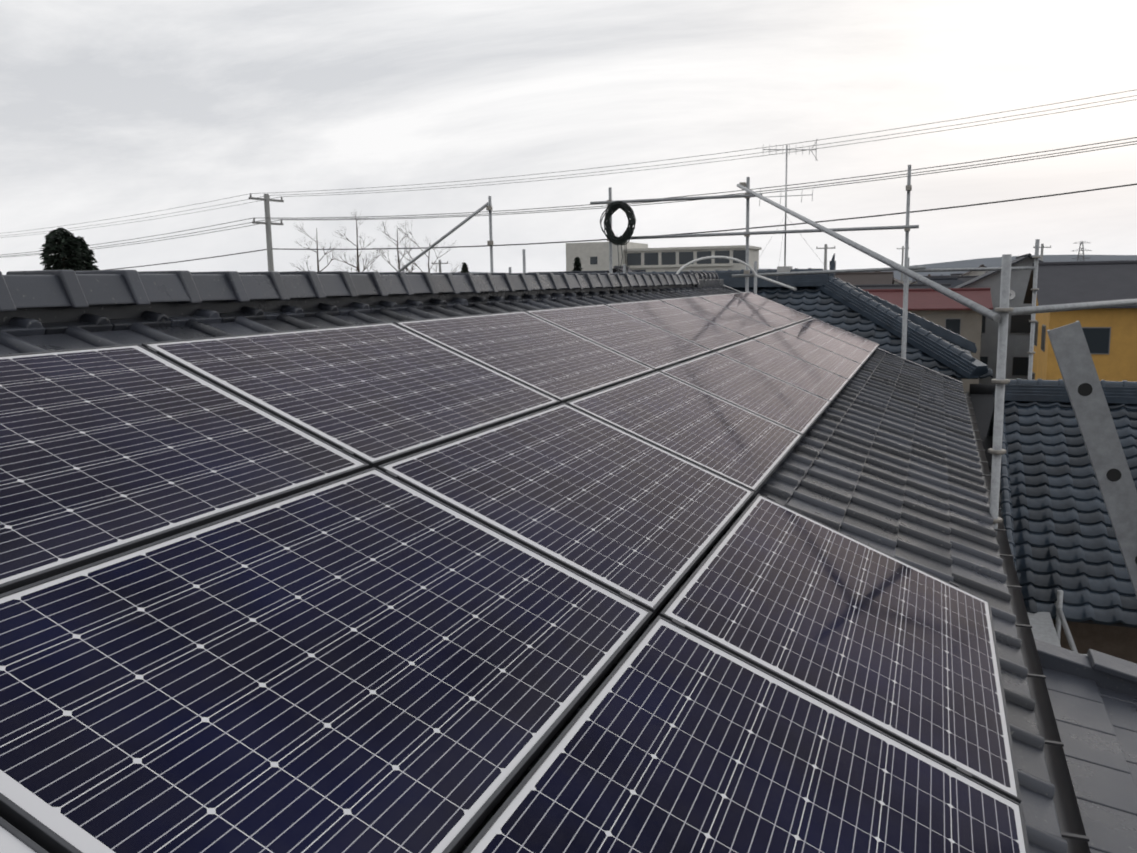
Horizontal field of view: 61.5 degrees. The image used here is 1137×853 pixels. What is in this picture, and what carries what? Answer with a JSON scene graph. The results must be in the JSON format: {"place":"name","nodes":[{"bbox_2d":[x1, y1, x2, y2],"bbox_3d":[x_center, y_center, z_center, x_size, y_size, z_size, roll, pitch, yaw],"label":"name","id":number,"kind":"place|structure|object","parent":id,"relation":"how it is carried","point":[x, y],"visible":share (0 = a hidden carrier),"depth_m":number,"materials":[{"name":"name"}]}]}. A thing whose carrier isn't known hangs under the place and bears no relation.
{"place":"outdoors","nodes":[
{"label":"outdoors","id":0,"kind":"place"},
{"bbox_2d":[74,236,99,270],"bbox_3d":[-11.412,-0.130,23.080,3.237,8.787,2.990,2,9,21],"label":"conifer tree","id":1,"kind":"object","parent":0,"point":[89,259],"depth_m":22.39,"materials":[{"name":"green plant"}]},
{"bbox_2d":[290,223,343,271],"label":"tall bare tree","id":2,"kind":"object","parent":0,"point":[318,260],"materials":[{"name":"grey plant"}]},
{"bbox_2d":[0,286,1067,852],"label":"flat roof tiles","id":3,"kind":"object","parent":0,"point":[882,456],"visible":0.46,"depth_m":5.33,"materials":[{"name":"grey tile"}]},
{"bbox_2d":[0,270,723,324],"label":"roof ridge caps","id":4,"kind":"object","parent":3,"relation":"on","point":[44,296],"visible":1,"depth_m":4.59,"materials":[{"name":"grey tile"}]},
{"bbox_2d":[0,292,1029,852],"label":"solar panel frames","id":5,"kind":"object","parent":3,"relation":"on","point":[28,830],"visible":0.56,"depth_m":2.70,"materials":[{"name":"silver metal"}]},
{"bbox_2d":[0,292,1025,852],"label":"solar panels","id":6,"kind":"object","parent":5,"relation":"in","point":[374,662],"visible":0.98,"depth_m":2.45,"materials":[{"name":"blue glass"}]},
{"bbox_2d":[146,292,971,777],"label":"panel clamps","id":7,"kind":"object","parent":5,"relation":"attached to","point":[680,624],"visible":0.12,"depth_m":3.07,"materials":[{"name":"silver metal"}]},
{"bbox_2d":[0,0,1136,274],"label":"sky","id":8,"kind":"structure","parent":0,"point":[109,109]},
{"bbox_2d":[572,257,582,270],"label":"conifer tree","id":9,"kind":"object","parent":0,"point":[577,264],"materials":[{"name":"green plant"}]},
{"bbox_2d":[528,270,645,273],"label":"town roof","id":10,"kind":"object","parent":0,"point":[566,272],"visible":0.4,"depth_m":85.86,"materials":[{"name":"grey"}]},
{"bbox_2d":[607,266,634,272],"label":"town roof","id":11,"kind":"object","parent":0,"point":[615,268],"visible":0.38,"depth_m":70.57,"materials":[{"name":"grey"}]},
{"bbox_2d":[566,242,761,271],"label":"school building","id":12,"kind":"structure","parent":0,"point":[585,251],"depth_m":126.11,"materials":[{"name":"beige concrete"}]},
{"bbox_2d":[590,250,745,265],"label":"windows","id":13,"kind":"structure","parent":12,"relation":"in","point":[668,258],"depth_m":124.22,"materials":[{"name":"black glass"}]},
{"bbox_2d":[446,255,1136,280],"bbox_3d":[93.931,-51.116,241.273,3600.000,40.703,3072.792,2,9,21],"label":"distant hills","id":14,"kind":"structure","parent":0,"point":[987,262],"depth_m":1629.14,"materials":[{"name":"grey"}]},
{"bbox_2d":[722,285,962,383],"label":"roof edge trim","id":15,"kind":"structure","parent":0,"point":[889,353],"depth_m":13.63,"materials":[{"name":"grey metal"}]},
{"bbox_2d":[733,285,992,378],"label":"traditional roof tiles","id":16,"kind":"object","parent":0,"point":[813,302],"depth_m":17.35,"materials":[{"name":"grey tile"}]},
{"bbox_2d":[835,271,893,284],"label":"house roof","id":17,"kind":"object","parent":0,"point":[859,278],"visible":0.38,"depth_m":82.75,"materials":[{"name":"grey"}]},
{"bbox_2d":[875,271,903,283],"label":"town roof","id":18,"kind":"object","parent":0,"point":[897,281],"visible":0.17,"depth_m":105.90,"materials":[{"name":"grey"}]},
{"bbox_2d":[853,283,950,288],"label":"house wall","id":19,"kind":"structure","parent":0,"point":[897,286],"depth_m":77.60,"materials":[{"name":"grey paint"}]},
{"bbox_2d":[917,277,964,287],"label":"house roof","id":20,"kind":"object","parent":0,"point":[954,281],"visible":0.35,"depth_m":86.39,"materials":[{"name":"grey"}]},
{"bbox_2d":[908,310,981,393],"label":"shed walls","id":21,"kind":"structure","parent":0,"point":[971,323],"depth_m":57.58,"materials":[{"name":"grey paint"}]},
{"bbox_2d":[862,288,992,309],"bbox_3d":[18.498,-8.412,63.039,17.100,1.250,8.100,2,9,21],"label":"house roof","id":22,"kind":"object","parent":21,"relation":"on","point":[926,299],"visible":0.35,"depth_m":59.50,"materials":[{"name":"red metal"}]},
{"bbox_2d":[945,318,981,381],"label":"shed window frames","id":23,"kind":"structure","parent":21,"relation":"attached to","point":[960,327],"depth_m":57.66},
{"bbox_2d":[946,319,981,380],"bbox_3d":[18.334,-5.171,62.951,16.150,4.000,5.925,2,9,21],"label":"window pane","id":24,"kind":"structure","parent":23,"relation":"in","point":[952,325],"depth_m":57.70,"materials":[{"name":"black glass"}]},
{"bbox_2d":[917,276,977,282],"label":"town roof","id":25,"kind":"object","parent":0,"point":[965,278],"visible":0.19,"depth_m":101.28,"materials":[{"name":"grey"}]},
{"bbox_2d":[969,384,995,472],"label":"house wall","id":26,"kind":"structure","parent":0,"point":[982,398],"depth_m":16.34,"materials":[{"name":"grey paint"}]},
{"bbox_2d":[963,258,1033,383],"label":"grey house walls","id":27,"kind":"structure","parent":0,"point":[1018,344],"depth_m":63.07,"materials":[{"name":"grey paint"}]},
{"bbox_2d":[954,253,1042,287],"bbox_3d":[31.510,-10.549,66.338,10.100,2.703,10.100,2,9,21],"label":"house roof","id":28,"kind":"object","parent":27,"relation":"on","point":[1016,260],"visible":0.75,"depth_m":63.70,"materials":[{"name":"grey metal"}]},
{"bbox_2d":[980,314,1030,375],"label":"window frames","id":29,"kind":"structure","parent":27,"relation":"attached to","point":[1012,356],"depth_m":63.11,"materials":[{"name":"grey metal"}]},
{"bbox_2d":[980,315,1030,375],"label":"window panes","id":30,"kind":"structure","parent":29,"relation":"in","point":[1020,323],"depth_m":62.91,"materials":[{"name":"black glass"}]},
{"bbox_2d":[1009,290,1014,299],"bbox_3d":[28.976,-8.614,62.653,0.488,0.730,0.489,-4,9,-21],"label":"satellite dish","id":31,"kind":"object","parent":27,"relation":"attached to","point":[1012,292],"visible":0.56,"depth_m":62.65,"materials":[{"name":"white metal"}]},
{"bbox_2d":[993,378,1136,575],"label":"neighbour roof ridge","id":32,"kind":"structure","parent":0,"point":[1116,392],"depth_m":12.86,"materials":[{"name":"grey tile"}]},
{"bbox_2d":[1032,297,1136,381],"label":"orange house walls","id":33,"kind":"structure","parent":0,"point":[1118,362],"depth_m":45.81,"materials":[{"name":"paint"}]},
{"bbox_2d":[1033,322,1110,379],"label":"orange house window frames","id":34,"kind":"structure","parent":33,"relation":"attached to","point":[1043,350],"depth_m":47.82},
{"bbox_2d":[1032,322,1109,379],"bbox_3d":[27.889,-3.167,48.597,7.150,4.000,6.675,2,9,21],"label":"window glass","id":35,"kind":"object","parent":34,"relation":"in","point":[1097,339],"visible":0.52,"depth_m":45.84,"materials":[{"name":"black glass"}]},
{"bbox_2d":[1023,260,1136,307],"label":"house roof","id":36,"kind":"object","parent":33,"relation":"on","point":[1073,282],"visible":0.8,"depth_m":47.49,"materials":[{"name":"grey metal"}]},
{"bbox_2d":[1034,639,1136,852],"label":"porch roof tiles","id":37,"kind":"object","parent":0,"point":[1093,696],"visible":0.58,"depth_m":3.71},
{"label":"ground","id":38,"kind":"structure","parent":0,"visible":0},
{"bbox_2d":[39,227,86,270],"bbox_3d":[-11.078,0.025,21.642,3.182,8.898,3.488,-4,9,-18],"label":"conifer tree","id":39,"kind":"object","parent":38,"relation":"on","point":[62,242],"depth_m":20.92,"materials":[{"name":"green plant"}]},
{"bbox_2d":[249,194,283,270],"bbox_3d":[-11.625,-3.533,37.857,0.304,11.100,1.799,2,9,21],"label":"utility pole","id":40,"kind":"object","parent":38,"relation":"on","point":[266,199],"visible":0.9,"depth_m":37.17,"materials":[{"name":"concrete"}]},
{"bbox_2d":[0,89,1136,269],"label":"power lines","id":41,"kind":"object","parent":40,"relation":"attached to","point":[346,218],"visible":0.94,"depth_m":29.93,"materials":[{"name":"black"}]},
{"bbox_2d":[328,209,375,271],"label":"tall bare tree","id":42,"kind":"object","parent":38,"relation":"on","point":[358,256],"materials":[{"name":"grey plant"}]},
{"bbox_2d":[337,245,384,271],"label":"bare tree","id":43,"kind":"object","parent":38,"relation":"on","point":[367,264],"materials":[{"name":"plant"}]},
{"bbox_2d":[372,221,419,271],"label":"tall bare tree","id":44,"kind":"object","parent":38,"relation":"on","point":[397,252],"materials":[{"name":"plant"}]},
{"bbox_2d":[391,221,465,272],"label":"bare tree","id":45,"kind":"object","parent":38,"relation":"on","point":[425,254],"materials":[{"name":"grey plant"}]},
{"bbox_2d":[431,260,447,272],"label":"utility pole","id":46,"kind":"object","parent":38,"relation":"on","point":[439,263],"visible":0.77,"depth_m":77.77,"materials":[{"name":"concrete"}]},
{"bbox_2d":[461,262,468,272],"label":"conifer tree","id":47,"kind":"object","parent":38,"relation":"on","point":[464,265],"visible":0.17,"depth_m":105.57,"materials":[{"name":"green plant"}]},
{"bbox_2d":[397,165,1136,655],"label":"scaffold tubes","id":48,"kind":"object","parent":38,"relation":"on","point":[1005,269],"visible":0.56,"depth_m":10.18,"materials":[{"name":"metal"}]},
{"bbox_2d":[486,182,1040,522],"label":"scaffold clamps","id":49,"kind":"object","parent":48,"relation":"attached to","point":[994,381],"visible":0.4,"depth_m":6.15,"materials":[{"name":"grey metal"}]},
{"bbox_2d":[600,201,635,272],"bbox_3d":[0.800,-2.809,15.348,0.598,1.599,0.194,2,9,21],"label":"cable coil","id":50,"kind":"object","parent":49,"relation":"attached to","point":[615,206],"visible":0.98,"depth_m":15.25,"materials":[{"name":"black rubber"}]},
{"bbox_2d":[816,244,834,269],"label":"utility pole","id":51,"kind":"object","parent":38,"relation":"on","point":[825,248],"visible":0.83,"depth_m":71.70,"materials":[{"name":"concrete"}]},
{"bbox_2d":[897,246,908,281],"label":"utility pole","id":52,"kind":"object","parent":38,"relation":"on","point":[902,248],"visible":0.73,"depth_m":111.71,"materials":[{"name":"concrete"}]},
{"bbox_2d":[963,267,984,275],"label":"town walls","id":53,"kind":"structure","parent":38,"relation":"on","point":[975,273],"depth_m":114.01,"materials":[{"name":"grey"}]},
{"bbox_2d":[960,264,984,275],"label":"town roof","id":54,"kind":"object","parent":53,"relation":"on","point":[982,265],"visible":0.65,"depth_m":113.94,"materials":[{"name":"grey"}]},
{"bbox_2d":[1033,244,1050,260],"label":"utility pole","id":55,"kind":"object","parent":38,"relation":"on","point":[1042,247],"visible":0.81,"depth_m":79.81,"materials":[{"name":"concrete"}]},
{"bbox_2d":[1072,241,1091,260],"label":"transmission tower","id":56,"kind":"structure","parent":38,"relation":"on","point":[1083,258],"depth_m":560.39,"materials":[{"name":"silver metal"}]},
{"bbox_2d":[1052,620,1136,663],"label":"neighbour house walls","id":57,"kind":"structure","parent":38,"relation":"on","point":[1118,642],"depth_m":10.27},
{"bbox_2d":[987,401,1136,626],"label":"neighbour roof tiles","id":58,"kind":"object","parent":57,"relation":"on","point":[1065,540],"visible":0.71,"depth_m":11.12,"materials":[{"name":"grey tile"}]},
{"bbox_2d":[1052,618,1136,627],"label":"roof base sheet","id":59,"kind":"object","parent":57,"relation":"on","point":[1120,624],"depth_m":9.71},
{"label":"house walls","id":60,"kind":"object","parent":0,"visible":0},
{"bbox_3d":[-1.091,-0.070,6.122,7.058,1.462,18.550,2,9,21],"label":"roof","id":61,"kind":"object","parent":60,"relation":"on","visible":0},
{"bbox_2d":[676,256,796,290],"bbox_3d":[2.157,-2.098,13.130,2.093,0.498,0.210,-3,9,-12],"label":"conduit pipe","id":62,"kind":"object","parent":61,"relation":"attached to","point":[739,261],"visible":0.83,"depth_m":13.07,"materials":[{"name":"white plastic"}]},
{"bbox_2d":[965,391,1090,852],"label":"eave gutter","id":63,"kind":"object","parent":61,"relation":"attached to","point":[1073,833],"visible":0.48,"depth_m":3.72,"materials":[{"name":"grey metal"}]},
{"bbox_3d":[1.559,4.827,0.998,3.100,5.140,7.560,2,9,21],"label":"porch","id":64,"kind":"object","parent":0,"visible":0},
{"bbox_2d":[1027,612,1060,646],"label":"scaffold planks","id":65,"kind":"object","parent":64,"relation":"on","point":[1043,627],"depth_m":9.47,"materials":[{"name":"metal"}]},
{"bbox_2d":[1047,321,1136,596],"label":"perforated scaffold stringer","id":66,"kind":"object","parent":64,"relation":"on","point":[1088,401],"visible":1,"depth_m":2.85,"materials":[{"name":"metal"}]},
{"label":"traditional house walls","id":67,"kind":"object","parent":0,"visible":0},
{"bbox_2d":[589,253,988,378],"bbox_3d":[-1.144,-2.539,20.815,18.777,2.082,5.762,2,9,21],"label":"tiled roof","id":68,"kind":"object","parent":67,"relation":"on","point":[922,332],"visible":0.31,"depth_m":17.69,"materials":[{"name":"grey tile"}]},
{"bbox_2d":[753,139,827,271],"bbox_3d":[4.135,-4.135,18.304,1.803,2.646,1.604,2,9,21],"label":"tv antenna","id":69,"kind":"object","parent":68,"relation":"on","point":[784,268],"visible":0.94,"depth_m":18.44,"materials":[{"name":"silver metal"}]}
]}

